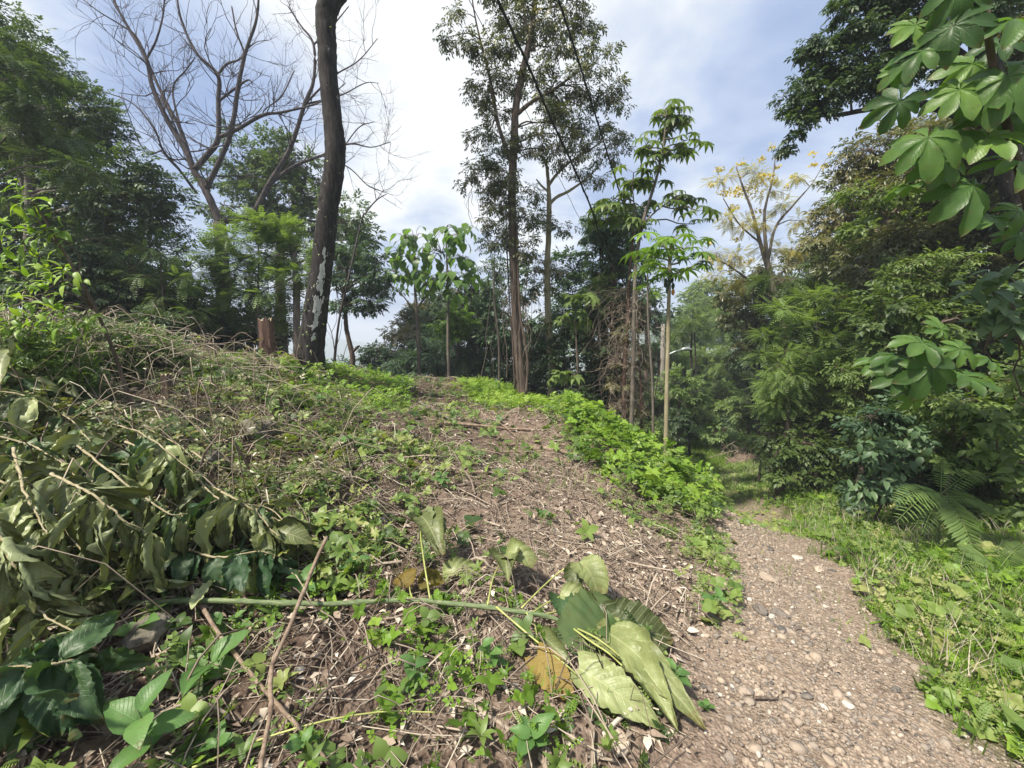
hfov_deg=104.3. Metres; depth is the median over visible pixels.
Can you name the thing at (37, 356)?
brush heap
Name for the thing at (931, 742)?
stone
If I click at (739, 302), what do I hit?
clustered tree
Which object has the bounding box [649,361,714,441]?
bush
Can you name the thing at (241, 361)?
brush heap
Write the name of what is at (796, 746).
gravel
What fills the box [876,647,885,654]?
stone
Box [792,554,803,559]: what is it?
stone
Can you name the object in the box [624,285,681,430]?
slope tree
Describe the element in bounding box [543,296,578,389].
sapling
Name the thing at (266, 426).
boulder
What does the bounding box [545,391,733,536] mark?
creeping bush
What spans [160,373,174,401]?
tree stump
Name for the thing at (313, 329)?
leaning tree
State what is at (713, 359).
slope tree
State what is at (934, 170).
umbrella leaf tree
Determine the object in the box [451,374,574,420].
creeping bush
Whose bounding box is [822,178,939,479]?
forest sapling
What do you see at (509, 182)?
tall tree
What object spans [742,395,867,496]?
round bush
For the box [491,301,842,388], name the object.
hill
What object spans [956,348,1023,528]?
leafy shrub
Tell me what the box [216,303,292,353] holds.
shrub
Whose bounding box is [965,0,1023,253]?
forest tree
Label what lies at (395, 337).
bush
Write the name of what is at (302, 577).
seedling
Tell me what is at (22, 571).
cut branch
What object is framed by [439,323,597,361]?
hill
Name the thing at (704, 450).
grass
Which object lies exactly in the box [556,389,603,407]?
bush
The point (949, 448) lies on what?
forest sapling
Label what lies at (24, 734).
ground cover
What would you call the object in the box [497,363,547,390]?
bush
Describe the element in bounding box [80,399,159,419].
stick
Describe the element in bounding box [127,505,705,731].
felled branch
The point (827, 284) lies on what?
forest tree
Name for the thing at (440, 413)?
stick
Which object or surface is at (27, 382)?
cut branch
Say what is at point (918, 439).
leafy shrub
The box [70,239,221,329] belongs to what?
shrub
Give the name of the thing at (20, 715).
seedling
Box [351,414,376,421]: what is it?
stick
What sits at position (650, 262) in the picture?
sapling
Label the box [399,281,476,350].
tree
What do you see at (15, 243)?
shrub
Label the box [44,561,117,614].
cut branch
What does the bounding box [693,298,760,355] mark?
slope tree
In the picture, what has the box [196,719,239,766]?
seedling
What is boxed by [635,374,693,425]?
slope tree
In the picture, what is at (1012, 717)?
grass verge
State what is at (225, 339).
shrub
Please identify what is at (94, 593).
cut branch
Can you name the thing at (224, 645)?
seedling
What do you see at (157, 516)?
cut branch
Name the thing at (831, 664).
stone
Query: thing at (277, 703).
stick
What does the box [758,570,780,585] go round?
stone
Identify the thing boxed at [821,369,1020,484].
forest tree
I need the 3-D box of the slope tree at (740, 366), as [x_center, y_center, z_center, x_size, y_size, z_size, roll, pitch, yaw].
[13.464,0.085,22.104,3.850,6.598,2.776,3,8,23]
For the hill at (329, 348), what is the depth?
783.66 m
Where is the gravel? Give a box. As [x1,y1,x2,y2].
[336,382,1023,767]
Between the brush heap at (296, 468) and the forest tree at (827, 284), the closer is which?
the brush heap at (296, 468)
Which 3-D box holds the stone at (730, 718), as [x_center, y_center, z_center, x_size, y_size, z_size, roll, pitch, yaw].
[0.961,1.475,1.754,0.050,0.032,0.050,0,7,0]
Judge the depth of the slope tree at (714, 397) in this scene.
22.73 m
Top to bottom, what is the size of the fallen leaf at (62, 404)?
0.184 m
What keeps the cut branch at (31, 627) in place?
on the ground at (680, 754)
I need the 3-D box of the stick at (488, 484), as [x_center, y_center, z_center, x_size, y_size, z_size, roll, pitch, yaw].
[-0.140,1.077,4.333,0.117,0.075,1.017,7,10,44]
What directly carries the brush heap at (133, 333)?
on the ground at (680, 754)
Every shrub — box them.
[0,178,135,410]
[0,217,138,323]
[12,201,149,268]
[33,256,199,333]
[111,305,196,346]
[130,268,229,344]
[174,298,251,349]
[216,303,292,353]
[845,422,942,518]
[945,263,1023,397]
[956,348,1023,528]
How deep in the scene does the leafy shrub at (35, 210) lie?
3.53 m
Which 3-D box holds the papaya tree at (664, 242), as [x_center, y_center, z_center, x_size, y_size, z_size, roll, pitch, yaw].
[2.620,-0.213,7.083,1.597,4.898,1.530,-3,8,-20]
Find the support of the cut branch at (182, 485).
on the ground at (680, 754)
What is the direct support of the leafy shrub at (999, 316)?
on the ground at (680, 754)
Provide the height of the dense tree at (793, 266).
9.243 m
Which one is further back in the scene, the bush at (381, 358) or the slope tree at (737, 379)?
the slope tree at (737, 379)
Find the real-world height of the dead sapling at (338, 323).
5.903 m
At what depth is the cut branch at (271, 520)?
2.49 m
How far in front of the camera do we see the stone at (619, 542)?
3.22 m
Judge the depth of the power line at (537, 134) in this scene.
6.43 m
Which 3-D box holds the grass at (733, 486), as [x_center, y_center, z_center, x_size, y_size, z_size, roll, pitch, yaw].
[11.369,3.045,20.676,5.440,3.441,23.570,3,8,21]
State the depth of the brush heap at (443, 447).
5.04 m
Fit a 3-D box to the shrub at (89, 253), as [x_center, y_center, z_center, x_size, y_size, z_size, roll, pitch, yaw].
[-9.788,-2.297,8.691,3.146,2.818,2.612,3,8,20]
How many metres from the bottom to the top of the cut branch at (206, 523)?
0.729 m
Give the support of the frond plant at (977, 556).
on the ground at (680, 754)
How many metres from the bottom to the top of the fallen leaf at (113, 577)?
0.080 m
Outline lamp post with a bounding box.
[688,421,695,455]
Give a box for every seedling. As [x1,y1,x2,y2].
[9,703,51,751]
[103,667,199,767]
[107,612,159,653]
[173,629,251,696]
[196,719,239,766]
[210,609,249,627]
[281,725,319,760]
[286,563,320,598]
[313,393,326,405]
[330,435,354,446]
[336,552,371,575]
[397,653,429,692]
[431,472,450,487]
[478,637,509,668]
[506,712,555,761]
[666,657,691,686]
[696,698,715,710]
[698,586,728,612]
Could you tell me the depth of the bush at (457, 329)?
14.70 m
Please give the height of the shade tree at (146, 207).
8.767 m
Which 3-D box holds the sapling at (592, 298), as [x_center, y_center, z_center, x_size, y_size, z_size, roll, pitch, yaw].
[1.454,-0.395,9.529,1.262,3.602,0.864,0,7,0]
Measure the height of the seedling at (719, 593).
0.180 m
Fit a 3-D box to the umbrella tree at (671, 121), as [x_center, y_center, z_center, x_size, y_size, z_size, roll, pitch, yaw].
[3.016,-1.883,8.937,2.820,8.113,1.438,1,7,9]
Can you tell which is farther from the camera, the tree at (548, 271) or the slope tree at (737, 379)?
the slope tree at (737, 379)
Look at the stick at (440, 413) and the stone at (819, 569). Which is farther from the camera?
the stick at (440, 413)
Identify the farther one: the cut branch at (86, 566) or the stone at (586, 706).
the cut branch at (86, 566)
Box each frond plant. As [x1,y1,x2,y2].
[891,457,998,550]
[947,540,1023,582]
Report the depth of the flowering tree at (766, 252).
12.46 m
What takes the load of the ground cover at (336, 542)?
on the ground at (680, 754)
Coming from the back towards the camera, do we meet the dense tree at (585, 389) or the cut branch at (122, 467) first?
the dense tree at (585, 389)
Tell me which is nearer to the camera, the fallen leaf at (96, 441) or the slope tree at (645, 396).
the fallen leaf at (96, 441)
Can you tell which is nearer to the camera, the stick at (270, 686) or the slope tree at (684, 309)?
the stick at (270, 686)
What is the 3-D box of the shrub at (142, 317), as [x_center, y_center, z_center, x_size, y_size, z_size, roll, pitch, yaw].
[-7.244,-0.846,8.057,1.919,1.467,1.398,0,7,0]
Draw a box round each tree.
[0,0,204,312]
[0,25,122,308]
[59,0,430,321]
[155,203,335,353]
[183,117,399,352]
[294,0,347,383]
[328,233,408,367]
[379,226,445,375]
[417,223,484,378]
[432,0,637,395]
[468,258,565,386]
[519,117,635,403]
[529,318,618,409]
[541,201,663,376]
[555,279,659,420]
[577,196,651,399]
[585,98,722,428]
[590,368,659,423]
[618,228,718,454]
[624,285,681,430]
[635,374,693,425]
[636,337,698,385]
[642,312,718,360]
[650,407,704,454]
[656,384,719,433]
[664,292,726,438]
[670,340,722,432]
[671,292,737,347]
[674,273,740,353]
[682,333,752,433]
[686,376,747,434]
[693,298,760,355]
[697,143,837,471]
[702,364,773,399]
[709,238,843,456]
[709,269,799,437]
[715,401,769,440]
[718,334,773,394]
[739,279,874,485]
[743,245,912,477]
[754,179,1022,447]
[766,0,1023,278]
[790,113,948,279]
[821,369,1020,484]
[827,372,1023,517]
[828,188,1023,471]
[837,264,1023,484]
[852,315,1019,500]
[859,0,1023,285]
[877,106,1023,357]
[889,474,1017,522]
[928,352,1023,530]
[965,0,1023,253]
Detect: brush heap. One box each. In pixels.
[0,264,228,430]
[0,291,224,391]
[0,305,193,401]
[46,302,269,372]
[76,399,231,439]
[174,339,311,375]
[175,357,352,398]
[251,458,371,500]
[396,432,488,458]
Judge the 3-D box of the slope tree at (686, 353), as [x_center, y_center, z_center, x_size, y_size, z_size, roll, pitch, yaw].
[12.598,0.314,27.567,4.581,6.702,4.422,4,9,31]
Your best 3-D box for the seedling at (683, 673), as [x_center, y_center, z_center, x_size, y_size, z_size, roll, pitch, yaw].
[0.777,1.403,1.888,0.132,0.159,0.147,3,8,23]
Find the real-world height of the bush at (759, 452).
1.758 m
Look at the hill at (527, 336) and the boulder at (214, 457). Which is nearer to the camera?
the boulder at (214, 457)
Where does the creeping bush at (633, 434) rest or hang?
on the ground at (680, 754)
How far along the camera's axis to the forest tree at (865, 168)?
9.35 m
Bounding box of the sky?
[0,0,1023,333]
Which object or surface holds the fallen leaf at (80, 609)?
on the cut branch at (78, 580)
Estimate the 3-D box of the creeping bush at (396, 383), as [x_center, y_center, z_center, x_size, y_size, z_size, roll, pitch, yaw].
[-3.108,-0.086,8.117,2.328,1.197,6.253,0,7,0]
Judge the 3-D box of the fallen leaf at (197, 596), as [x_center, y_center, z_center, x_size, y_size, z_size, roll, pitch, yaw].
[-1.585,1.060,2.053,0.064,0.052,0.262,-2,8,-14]
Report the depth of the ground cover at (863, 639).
6.01 m
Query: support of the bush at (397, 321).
on the ground at (680, 754)
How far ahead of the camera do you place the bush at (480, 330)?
15.26 m
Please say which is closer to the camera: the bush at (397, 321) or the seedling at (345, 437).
the seedling at (345, 437)
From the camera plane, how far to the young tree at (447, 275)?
12.98 m
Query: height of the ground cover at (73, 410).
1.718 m
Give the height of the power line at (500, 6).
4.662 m
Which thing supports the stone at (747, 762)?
on the ground at (680, 754)
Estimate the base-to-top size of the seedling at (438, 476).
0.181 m
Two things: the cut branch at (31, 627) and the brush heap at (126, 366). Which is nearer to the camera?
the cut branch at (31, 627)
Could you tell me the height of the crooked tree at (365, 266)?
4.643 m
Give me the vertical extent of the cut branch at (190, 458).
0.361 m
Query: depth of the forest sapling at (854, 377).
6.67 m
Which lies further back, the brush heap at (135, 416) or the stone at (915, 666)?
the brush heap at (135, 416)
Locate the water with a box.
[326,334,426,367]
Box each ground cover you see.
[0,309,387,658]
[0,336,725,767]
[172,563,585,767]
[219,425,464,597]
[591,486,747,640]
[710,472,898,656]
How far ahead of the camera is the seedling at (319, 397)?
5.50 m
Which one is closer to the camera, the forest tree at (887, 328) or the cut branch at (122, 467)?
the cut branch at (122, 467)
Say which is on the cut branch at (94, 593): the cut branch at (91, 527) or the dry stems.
the cut branch at (91, 527)
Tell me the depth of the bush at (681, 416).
17.62 m
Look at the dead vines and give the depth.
3.65 m
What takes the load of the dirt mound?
on the ground at (680, 754)
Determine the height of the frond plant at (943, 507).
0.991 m
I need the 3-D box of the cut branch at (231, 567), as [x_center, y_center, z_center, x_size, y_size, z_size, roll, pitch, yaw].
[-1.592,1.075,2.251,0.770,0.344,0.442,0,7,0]
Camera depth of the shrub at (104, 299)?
8.91 m
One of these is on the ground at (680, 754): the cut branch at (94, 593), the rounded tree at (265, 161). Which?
the rounded tree at (265, 161)
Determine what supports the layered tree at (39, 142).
on the ground at (680, 754)
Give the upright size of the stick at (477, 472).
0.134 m
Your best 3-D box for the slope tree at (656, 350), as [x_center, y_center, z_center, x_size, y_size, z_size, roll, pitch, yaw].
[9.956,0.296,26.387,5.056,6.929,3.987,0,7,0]
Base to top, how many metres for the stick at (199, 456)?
0.273 m
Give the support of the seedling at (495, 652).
on the ground at (680, 754)
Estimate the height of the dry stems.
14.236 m
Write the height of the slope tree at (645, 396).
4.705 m
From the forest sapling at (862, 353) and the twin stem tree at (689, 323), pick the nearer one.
the forest sapling at (862, 353)
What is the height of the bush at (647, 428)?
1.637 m
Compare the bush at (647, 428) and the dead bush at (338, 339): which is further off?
the dead bush at (338, 339)
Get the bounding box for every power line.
[469,0,661,332]
[497,0,661,338]
[558,0,662,325]
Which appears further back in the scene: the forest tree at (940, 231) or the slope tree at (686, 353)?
the slope tree at (686, 353)
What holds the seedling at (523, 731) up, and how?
on the ground at (680, 754)
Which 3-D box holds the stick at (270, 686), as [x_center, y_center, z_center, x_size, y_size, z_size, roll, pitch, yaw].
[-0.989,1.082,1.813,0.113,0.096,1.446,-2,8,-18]
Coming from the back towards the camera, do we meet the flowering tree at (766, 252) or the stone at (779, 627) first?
the flowering tree at (766, 252)
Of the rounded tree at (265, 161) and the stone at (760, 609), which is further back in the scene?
the rounded tree at (265, 161)
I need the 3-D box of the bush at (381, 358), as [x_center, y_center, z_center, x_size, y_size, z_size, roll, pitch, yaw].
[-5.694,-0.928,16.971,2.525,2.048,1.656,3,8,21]
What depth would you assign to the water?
4570.82 m
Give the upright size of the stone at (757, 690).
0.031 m
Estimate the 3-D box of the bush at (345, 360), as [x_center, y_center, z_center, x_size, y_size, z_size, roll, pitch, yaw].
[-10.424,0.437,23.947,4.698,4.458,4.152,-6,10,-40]
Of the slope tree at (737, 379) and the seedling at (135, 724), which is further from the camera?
the slope tree at (737, 379)
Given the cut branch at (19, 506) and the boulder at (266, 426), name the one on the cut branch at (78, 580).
the cut branch at (19, 506)
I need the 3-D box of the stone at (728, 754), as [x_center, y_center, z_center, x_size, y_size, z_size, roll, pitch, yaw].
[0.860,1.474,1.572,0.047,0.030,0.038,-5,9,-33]
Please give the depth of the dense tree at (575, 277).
12.52 m
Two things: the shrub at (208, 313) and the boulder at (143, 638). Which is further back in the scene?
the shrub at (208, 313)
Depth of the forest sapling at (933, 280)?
6.58 m
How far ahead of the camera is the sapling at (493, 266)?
11.74 m
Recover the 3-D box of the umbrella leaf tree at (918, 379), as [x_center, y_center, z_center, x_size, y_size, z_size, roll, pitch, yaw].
[7.787,0.251,6.615,9.762,2.586,1.250,-5,9,-35]
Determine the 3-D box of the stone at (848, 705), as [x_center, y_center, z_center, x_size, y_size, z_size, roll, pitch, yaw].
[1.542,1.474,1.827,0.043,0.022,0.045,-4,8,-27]
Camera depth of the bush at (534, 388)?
14.67 m
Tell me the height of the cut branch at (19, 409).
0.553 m
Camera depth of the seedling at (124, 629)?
1.82 m
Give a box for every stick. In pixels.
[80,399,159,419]
[184,579,330,765]
[191,450,283,472]
[192,710,434,767]
[257,536,328,767]
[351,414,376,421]
[418,401,457,421]
[444,414,543,438]
[454,443,543,452]
[455,471,524,473]
[465,474,520,497]
[543,446,579,455]
[753,696,777,699]
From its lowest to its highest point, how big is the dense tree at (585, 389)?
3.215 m
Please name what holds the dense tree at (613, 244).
on the ground at (680, 754)
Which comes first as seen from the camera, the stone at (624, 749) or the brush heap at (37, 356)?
the stone at (624, 749)
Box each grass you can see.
[2,361,726,728]
[681,423,765,491]
[683,428,755,471]
[721,472,886,639]
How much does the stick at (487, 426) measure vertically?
0.150 m
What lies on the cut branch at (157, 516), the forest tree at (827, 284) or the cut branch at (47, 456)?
the cut branch at (47, 456)
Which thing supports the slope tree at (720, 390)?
on the ground at (680, 754)
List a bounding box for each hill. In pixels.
[201,337,405,366]
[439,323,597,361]
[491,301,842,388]
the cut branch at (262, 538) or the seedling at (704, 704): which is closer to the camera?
the seedling at (704, 704)
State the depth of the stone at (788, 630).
2.35 m
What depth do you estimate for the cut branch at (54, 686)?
1.36 m
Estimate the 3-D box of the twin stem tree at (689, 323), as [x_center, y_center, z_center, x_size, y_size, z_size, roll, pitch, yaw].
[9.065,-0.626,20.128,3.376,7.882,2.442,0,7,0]
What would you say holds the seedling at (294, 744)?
on the ground at (680, 754)
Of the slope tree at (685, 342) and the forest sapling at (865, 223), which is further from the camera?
the slope tree at (685, 342)
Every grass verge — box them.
[709,441,1023,763]
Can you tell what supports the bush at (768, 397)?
on the ground at (680, 754)
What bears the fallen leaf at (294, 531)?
on the cut branch at (206, 523)
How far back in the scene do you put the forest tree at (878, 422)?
5.68 m
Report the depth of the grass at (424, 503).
4.01 m
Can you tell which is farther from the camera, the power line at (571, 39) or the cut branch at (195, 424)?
the power line at (571, 39)
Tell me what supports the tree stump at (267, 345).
on the ground at (680, 754)
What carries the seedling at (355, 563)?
on the ground at (680, 754)
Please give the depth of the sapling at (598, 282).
10.31 m
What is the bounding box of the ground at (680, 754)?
[0,310,1023,767]
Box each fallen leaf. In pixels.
[0,338,15,383]
[38,402,91,412]
[49,605,94,615]
[71,436,106,448]
[98,573,151,583]
[189,580,214,609]
[271,519,313,544]
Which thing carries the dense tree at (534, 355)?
on the ground at (680, 754)
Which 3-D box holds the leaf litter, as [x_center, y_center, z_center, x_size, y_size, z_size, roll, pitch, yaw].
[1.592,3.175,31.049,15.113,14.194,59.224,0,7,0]
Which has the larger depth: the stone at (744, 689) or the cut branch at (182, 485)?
the cut branch at (182, 485)
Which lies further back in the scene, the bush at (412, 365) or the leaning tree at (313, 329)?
the bush at (412, 365)
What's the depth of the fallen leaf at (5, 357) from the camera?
2.55 m
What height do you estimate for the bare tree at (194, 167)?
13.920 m
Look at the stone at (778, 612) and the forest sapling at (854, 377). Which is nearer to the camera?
the stone at (778, 612)
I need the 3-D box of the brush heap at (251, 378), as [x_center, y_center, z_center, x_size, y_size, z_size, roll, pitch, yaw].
[-3.634,0.046,5.221,2.273,0.748,1.779,2,8,14]
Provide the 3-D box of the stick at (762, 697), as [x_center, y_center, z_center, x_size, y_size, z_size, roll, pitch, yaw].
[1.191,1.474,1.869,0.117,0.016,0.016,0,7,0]
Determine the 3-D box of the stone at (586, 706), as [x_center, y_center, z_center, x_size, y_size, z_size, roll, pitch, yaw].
[0.331,1.389,1.735,0.054,0.047,0.091,4,9,31]
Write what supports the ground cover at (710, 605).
on the ground at (680, 754)
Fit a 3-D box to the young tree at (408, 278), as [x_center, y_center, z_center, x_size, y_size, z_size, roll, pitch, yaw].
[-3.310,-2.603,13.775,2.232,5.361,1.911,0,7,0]
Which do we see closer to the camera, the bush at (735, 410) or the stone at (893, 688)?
the stone at (893, 688)
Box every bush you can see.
[270,353,415,409]
[327,308,348,362]
[330,354,360,366]
[355,339,400,372]
[371,321,428,375]
[382,348,430,376]
[388,299,434,369]
[395,321,456,377]
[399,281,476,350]
[416,327,502,380]
[427,304,481,376]
[440,266,508,376]
[450,308,512,379]
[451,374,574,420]
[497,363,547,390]
[512,322,571,381]
[528,358,575,397]
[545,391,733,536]
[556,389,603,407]
[559,389,724,516]
[628,418,671,448]
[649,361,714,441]
[700,414,752,449]
[709,386,765,451]
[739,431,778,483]
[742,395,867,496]
[751,367,803,439]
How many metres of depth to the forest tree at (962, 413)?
4.65 m
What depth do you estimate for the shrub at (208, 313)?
10.65 m
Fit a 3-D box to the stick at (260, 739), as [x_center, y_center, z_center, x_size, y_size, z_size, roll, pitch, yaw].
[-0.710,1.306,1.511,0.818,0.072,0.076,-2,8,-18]
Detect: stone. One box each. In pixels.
[580,696,592,712]
[602,727,630,757]
[614,540,624,545]
[704,613,717,618]
[724,714,734,722]
[724,750,734,761]
[738,686,750,695]
[741,756,754,767]
[752,603,768,615]
[753,687,764,695]
[757,664,768,671]
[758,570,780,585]
[767,613,774,618]
[770,607,790,618]
[775,625,786,631]
[784,626,795,633]
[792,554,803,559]
[804,756,812,762]
[814,565,824,573]
[816,702,827,709]
[829,660,835,666]
[842,700,854,708]
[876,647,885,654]
[890,686,901,692]
[910,664,920,671]
[925,739,935,747]
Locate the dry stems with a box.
[0,339,740,767]
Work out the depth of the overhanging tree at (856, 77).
5.88 m
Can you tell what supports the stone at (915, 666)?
on the ground at (680, 754)
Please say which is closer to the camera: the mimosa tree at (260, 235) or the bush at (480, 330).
the mimosa tree at (260, 235)
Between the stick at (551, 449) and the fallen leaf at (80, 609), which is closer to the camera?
the fallen leaf at (80, 609)
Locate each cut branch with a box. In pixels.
[0,388,109,460]
[0,435,81,519]
[0,447,79,575]
[0,480,124,589]
[0,519,65,616]
[0,581,119,666]
[0,610,155,750]
[1,364,115,403]
[31,472,168,588]
[33,398,132,429]
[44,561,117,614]
[48,502,201,599]
[50,451,207,498]
[51,429,236,560]
[70,419,197,512]
[71,552,194,602]
[109,441,320,587]
[112,525,216,576]
[136,426,209,484]
[141,417,212,450]
[146,542,300,599]
[207,485,295,575]
[251,514,303,562]
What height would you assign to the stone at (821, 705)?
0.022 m
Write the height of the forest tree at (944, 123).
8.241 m
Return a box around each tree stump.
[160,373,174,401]
[258,317,278,360]
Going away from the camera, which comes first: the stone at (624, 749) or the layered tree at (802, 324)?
the stone at (624, 749)
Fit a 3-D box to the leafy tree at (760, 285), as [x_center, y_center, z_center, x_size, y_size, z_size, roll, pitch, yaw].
[8.559,-0.391,11.021,4.950,6.689,2.598,0,7,0]
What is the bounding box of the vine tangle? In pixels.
[564,230,684,434]
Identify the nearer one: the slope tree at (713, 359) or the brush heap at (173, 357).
the brush heap at (173, 357)
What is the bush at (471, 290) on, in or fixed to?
on the ground at (680, 754)
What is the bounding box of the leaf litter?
[0,355,1023,767]
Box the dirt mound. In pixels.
[708,437,762,463]
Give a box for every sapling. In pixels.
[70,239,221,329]
[333,184,385,362]
[471,246,509,384]
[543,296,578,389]
[547,292,599,397]
[581,270,622,407]
[629,256,665,434]
[748,336,835,496]
[815,356,906,490]
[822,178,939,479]
[829,302,901,479]
[864,241,996,462]
[895,390,1020,519]
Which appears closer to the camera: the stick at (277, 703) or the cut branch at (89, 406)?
the stick at (277, 703)
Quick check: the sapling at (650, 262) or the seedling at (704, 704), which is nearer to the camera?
the seedling at (704, 704)
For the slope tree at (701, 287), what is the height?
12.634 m
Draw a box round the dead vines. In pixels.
[0,289,414,743]
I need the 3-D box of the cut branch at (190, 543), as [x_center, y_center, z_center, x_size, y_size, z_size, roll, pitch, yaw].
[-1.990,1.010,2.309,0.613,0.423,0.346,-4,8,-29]
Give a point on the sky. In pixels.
(724, 59)
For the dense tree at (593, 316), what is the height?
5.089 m
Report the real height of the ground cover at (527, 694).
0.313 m
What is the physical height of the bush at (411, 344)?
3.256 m
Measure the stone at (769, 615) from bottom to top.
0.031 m
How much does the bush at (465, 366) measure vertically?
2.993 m
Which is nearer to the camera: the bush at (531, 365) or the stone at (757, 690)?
the stone at (757, 690)
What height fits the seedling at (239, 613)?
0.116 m
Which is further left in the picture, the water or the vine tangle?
the water
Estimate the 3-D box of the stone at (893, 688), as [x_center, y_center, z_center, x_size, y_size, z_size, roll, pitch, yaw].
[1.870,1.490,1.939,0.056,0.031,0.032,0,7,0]
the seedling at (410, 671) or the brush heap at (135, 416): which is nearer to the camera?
the seedling at (410, 671)
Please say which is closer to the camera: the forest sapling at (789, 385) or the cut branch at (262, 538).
the cut branch at (262, 538)
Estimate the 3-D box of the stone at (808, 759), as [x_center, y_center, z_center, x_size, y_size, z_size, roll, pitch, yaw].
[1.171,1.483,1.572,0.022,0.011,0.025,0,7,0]
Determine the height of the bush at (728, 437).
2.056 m
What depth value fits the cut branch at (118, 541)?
2.11 m
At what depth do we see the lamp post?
18.48 m
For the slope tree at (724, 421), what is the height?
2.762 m
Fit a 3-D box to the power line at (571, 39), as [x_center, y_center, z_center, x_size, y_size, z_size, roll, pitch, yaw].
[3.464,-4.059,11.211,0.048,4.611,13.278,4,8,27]
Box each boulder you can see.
[117,610,172,653]
[203,450,221,465]
[240,418,276,439]
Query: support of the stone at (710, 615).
on the ground at (680, 754)
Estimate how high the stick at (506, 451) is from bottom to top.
0.092 m
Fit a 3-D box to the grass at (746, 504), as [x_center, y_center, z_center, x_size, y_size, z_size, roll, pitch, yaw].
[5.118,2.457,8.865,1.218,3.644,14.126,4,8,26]
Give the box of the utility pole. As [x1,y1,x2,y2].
[657,324,692,425]

